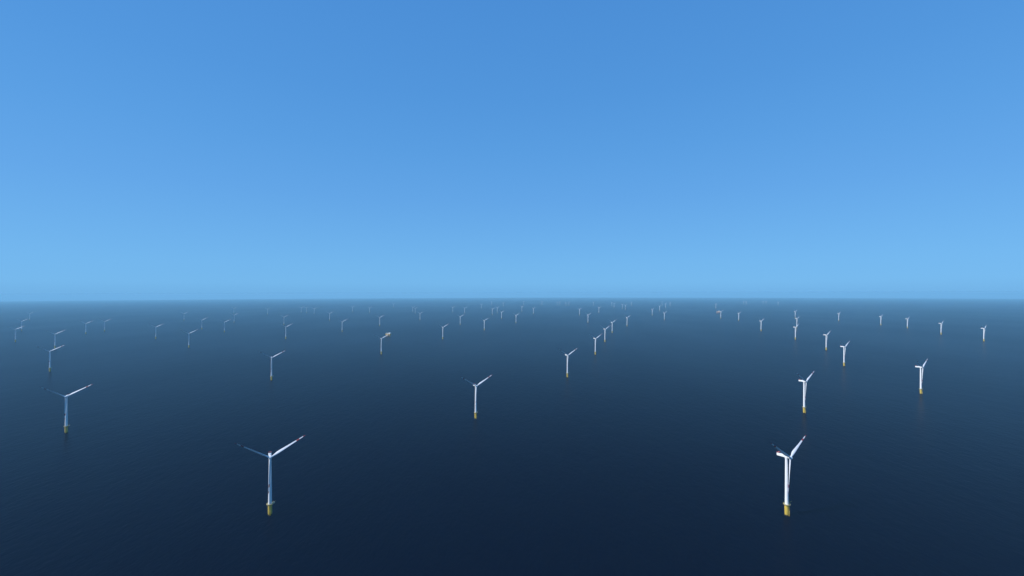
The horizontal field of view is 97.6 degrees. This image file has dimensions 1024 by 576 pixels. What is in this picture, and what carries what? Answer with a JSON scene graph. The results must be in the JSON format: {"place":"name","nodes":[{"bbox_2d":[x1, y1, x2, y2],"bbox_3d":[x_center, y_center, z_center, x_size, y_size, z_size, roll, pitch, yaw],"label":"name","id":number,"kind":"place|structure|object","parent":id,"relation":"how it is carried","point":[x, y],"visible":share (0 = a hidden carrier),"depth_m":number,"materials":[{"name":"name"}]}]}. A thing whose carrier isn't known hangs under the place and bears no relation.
{"place":"outdoors","nodes":[
{"label":"outdoors","id":0,"kind":"place"},
{"bbox_2d":[0,297,1023,575],"bbox_3d":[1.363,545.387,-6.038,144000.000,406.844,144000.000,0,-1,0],"label":"sea","id":1,"kind":"structure","parent":0,"point":[642,439],"depth_m":1060.50,"materials":[{"name":"blue liquid"}]},
{"bbox_2d":[37,345,63,371],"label":"wind turbine","id":2,"kind":"object","parent":1,"relation":"in","point":[50,351],"visible":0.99,"depth_m":1974.02,"materials":[{"name":"metal"}]},
{"bbox_2d":[50,331,61,348],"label":"wind turbine","id":3,"kind":"object","parent":1,"relation":"in","point":[55,340],"visible":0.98,"depth_m":2824.78,"materials":[{"name":"metal"}]},
{"bbox_2d":[41,384,91,432],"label":"wind turbine","id":4,"kind":"object","parent":1,"relation":"in","point":[66,414],"visible":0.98,"depth_m":1101.87,"materials":[{"name":"metal"}]},
{"bbox_2d":[235,435,304,515],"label":"wind turbine","id":5,"kind":"object","parent":1,"relation":"in","point":[270,503],"visible":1,"depth_m":690.52,"materials":[{"name":"metal"}]},
{"bbox_2d":[260,350,285,380],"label":"wind turbine","id":6,"kind":"object","parent":1,"relation":"in","point":[271,357],"visible":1,"depth_m":1759.50,"materials":[{"name":"metal"}]},
{"bbox_2d":[461,376,489,418],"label":"wind turbine","id":7,"kind":"object","parent":1,"relation":"in","point":[475,385],"visible":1,"depth_m":1217.60,"materials":[{"name":"metal"}]},
{"bbox_2d":[559,349,575,377],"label":"wind turbine","id":8,"kind":"object","parent":1,"relation":"in","point":[567,360],"visible":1,"depth_m":1811.54,"materials":[{"name":"metal"}]},
{"bbox_2d":[771,435,805,515],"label":"wind turbine","id":9,"kind":"object","parent":1,"relation":"in","point":[787,504],"visible":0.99,"depth_m":685.49,"materials":[{"name":"metal"}]},
{"bbox_2d":[798,373,812,413],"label":"wind turbine","id":10,"kind":"object","parent":1,"relation":"in","point":[804,395],"visible":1,"depth_m":1266.37,"materials":[{"name":"metal"}]},
{"bbox_2d":[840,342,848,365],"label":"wind turbine","id":11,"kind":"object","parent":1,"relation":"in","point":[843,346],"visible":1,"depth_m":2069.47,"materials":[{"name":"metal"}]},
{"bbox_2d":[915,360,926,393],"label":"wind turbine","id":12,"kind":"object","parent":1,"relation":"in","point":[921,376],"visible":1,"depth_m":1500.76,"materials":[{"name":"metal"}]},
{"bbox_2d":[981,325,985,340],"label":"wind turbine","id":13,"kind":"object","parent":1,"relation":"in","point":[983,332],"visible":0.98,"depth_m":3100.24,"materials":[{"name":"metal"}]},
{"bbox_2d":[0,0,1023,300],"label":"sky","id":14,"kind":"structure","parent":0,"point":[150,149],"materials":[{"name":"blue"}]}
]}

